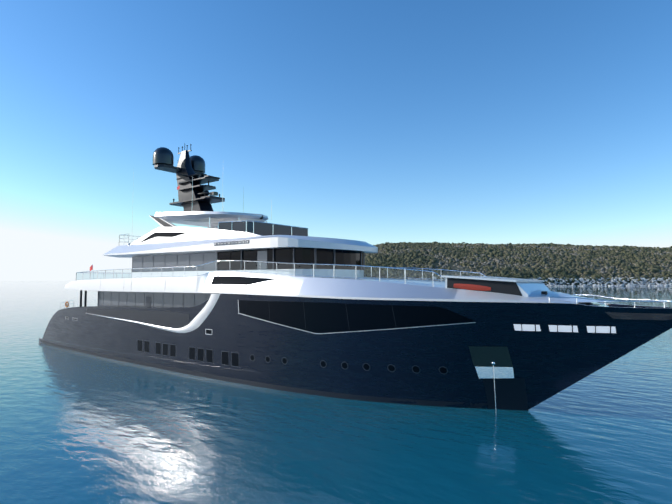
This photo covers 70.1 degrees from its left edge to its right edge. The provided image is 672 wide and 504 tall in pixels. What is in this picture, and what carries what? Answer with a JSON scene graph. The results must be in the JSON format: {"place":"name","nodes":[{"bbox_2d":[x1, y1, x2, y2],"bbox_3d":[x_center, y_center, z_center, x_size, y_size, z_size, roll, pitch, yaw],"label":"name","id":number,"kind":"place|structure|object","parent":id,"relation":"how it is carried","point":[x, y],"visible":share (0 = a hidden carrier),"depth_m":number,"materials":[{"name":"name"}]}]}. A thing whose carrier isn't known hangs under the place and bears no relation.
{"place":"outdoors","nodes":[
{"label":"outdoors","id":0,"kind":"place"},
{"bbox_2d":[0,281,671,503],"bbox_3d":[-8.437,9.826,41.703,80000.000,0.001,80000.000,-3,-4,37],"label":"sea","id":1,"kind":"structure","parent":0,"point":[79,428],"depth_m":22.36,"materials":[{"name":"blue liquid"}]},
{"bbox_2d":[39,293,671,409],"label":"hull","id":2,"kind":"object","parent":1,"relation":"on","point":[546,364],"depth_m":28.49,"materials":[{"name":"metal"}]},
{"bbox_2d":[80,290,86,306],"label":"columns","id":3,"kind":"structure","parent":2,"relation":"on","point":[85,299],"depth_m":49.39,"materials":[{"name":"black"}]},
{"bbox_2d":[87,294,219,332],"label":"hull trim","id":4,"kind":"structure","parent":2,"relation":"in","point":[175,322],"depth_m":39.67,"materials":[{"name":"silver metal"}]},
{"bbox_2d":[97,291,210,307],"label":"windows","id":5,"kind":"structure","parent":2,"relation":"in","point":[146,299],"depth_m":43.34,"materials":[{"name":"grey"}]},
{"bbox_2d":[40,339,487,408],"bbox_3d":[-11.018,9.504,43.701,54.500,1.182,10.584,-3,-4,37],"label":"waterline stripe","id":6,"kind":"object","parent":2,"relation":"attached to","point":[337,395],"visible":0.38,"depth_m":32.65,"materials":[{"name":"black paint"}]},
{"bbox_2d":[64,272,584,303],"bbox_3d":[-7.087,2.716,41.096,51.200,1.820,10.940,-3,-4,37],"label":"deck band","id":7,"kind":"object","parent":2,"relation":"on","point":[368,288],"visible":0.79,"depth_m":30.65,"materials":[{"name":"white metal"}]},
{"bbox_2d":[100,276,273,288],"bbox_3d":[-10.308,2.864,43.557,23.312,1.240,10.941,-3,-4,37],"label":"bulwark opening","id":8,"kind":"object","parent":7,"relation":"on","point":[234,280],"visible":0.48,"depth_m":34.81,"materials":[{"name":"black glass"}]},
{"bbox_2d":[132,248,364,277],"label":"house","id":9,"kind":"structure","parent":7,"relation":"on","point":[308,256],"depth_m":35.76,"materials":[{"name":"black glass"}]},
{"bbox_2d":[102,235,377,257],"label":"roof","id":10,"kind":"structure","parent":9,"relation":"on","point":[227,244],"depth_m":35.62,"materials":[{"name":"silver metal"}]},
{"bbox_2d":[149,215,217,228],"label":"roof supports","id":11,"kind":"object","parent":10,"relation":"on","point":[162,222],"visible":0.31,"depth_m":44.59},
{"bbox_2d":[155,211,267,226],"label":"hardtop roof","id":12,"kind":"structure","parent":11,"relation":"on","point":[197,218],"depth_m":42.07,"materials":[{"name":"silver metal"}]},
{"bbox_2d":[154,144,224,211],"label":"mast","id":13,"kind":"object","parent":12,"relation":"on","point":[197,198],"visible":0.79,"depth_m":46.35,"materials":[{"name":"black metal"}]},
{"bbox_2d":[153,147,204,173],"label":"radar domes","id":14,"kind":"structure","parent":13,"relation":"on","point":[162,155],"depth_m":46.54,"materials":[{"name":"black plastic"}]},
{"bbox_2d":[127,227,261,244],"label":"upper superstructure","id":15,"kind":"object","parent":10,"relation":"on","point":[166,234],"visible":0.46,"depth_m":41.00,"materials":[{"name":"white metal"}]},
{"bbox_2d":[219,221,307,235],"bbox_3d":[-5.856,-1.448,40.404,3.700,1.650,7.100,-3,-4,37],"label":"windscreen","id":16,"kind":"object","parent":10,"relation":"on","point":[264,229],"visible":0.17,"depth_m":38.03,"materials":[{"name":"black glass"}]},
{"bbox_2d":[76,262,467,285],"bbox_3d":[-7.623,1.969,41.552,41.450,1.871,10.680,-3,-4,37],"label":"rail glass","id":17,"kind":"object","parent":7,"relation":"on","point":[305,273],"visible":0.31,"depth_m":35.15,"materials":[{"name":"clear glass"}]},
{"bbox_2d":[441,275,549,296],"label":"tender garage","id":18,"kind":"structure","parent":7,"relation":"on","point":[516,286],"depth_m":25.84,"materials":[{"name":"white paint"}]},
{"bbox_2d":[60,176,671,309],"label":"railings","id":19,"kind":"object","parent":2,"relation":"on","point":[422,270],"visible":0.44,"depth_m":33.97,"materials":[{"name":"white metal"}]},
{"bbox_2d":[469,346,527,414],"bbox_3d":[9.909,7.261,27.795,2.400,4.033,5.296,-3,-4,37],"label":"anchor pocket","id":20,"kind":"object","parent":2,"relation":"attached to","point":[505,387],"visible":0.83,"depth_m":26.76,"materials":[{"name":"grey metal"}]},
{"bbox_2d":[512,323,616,333],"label":"hull openings","id":21,"kind":"object","parent":2,"relation":"on","point":[590,329],"visible":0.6,"depth_m":24.50,"materials":[{"name":"white"}]},
{"bbox_2d":[528,291,613,301],"bbox_3d":[12.966,2.362,25.746,3.700,0.540,5.001,-3,-4,37],"label":"foredeck","id":22,"kind":"object","parent":2,"relation":"on","point":[570,299],"visible":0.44,"depth_m":24.63,"materials":[{"name":"white paint"}]},
{"bbox_2d":[0,0,671,280],"label":"sky","id":23,"kind":"structure","parent":0,"point":[373,122],"materials":[{"name":"blue"}]},
{"bbox_2d":[365,246,671,285],"bbox_3d":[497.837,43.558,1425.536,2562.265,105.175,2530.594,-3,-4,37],"label":"trees","id":24,"kind":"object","parent":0,"point":[436,262],"depth_m":689.98,"materials":[{"name":"green plant"}]},
{"bbox_2d":[364,241,671,283],"bbox_3d":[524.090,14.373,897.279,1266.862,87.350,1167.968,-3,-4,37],"label":"hillside","id":25,"kind":"structure","parent":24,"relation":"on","point":[564,268],"depth_m":732.87,"materials":[{"name":"green plant"}]},
{"bbox_2d":[397,277,671,285],"bbox_3d":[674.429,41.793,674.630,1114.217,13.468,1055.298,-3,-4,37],"label":"shore rocks","id":26,"kind":"object","parent":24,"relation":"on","point":[642,282],"visible":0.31,"depth_m":648.35,"materials":[{"name":"grey stone"}]}
]}

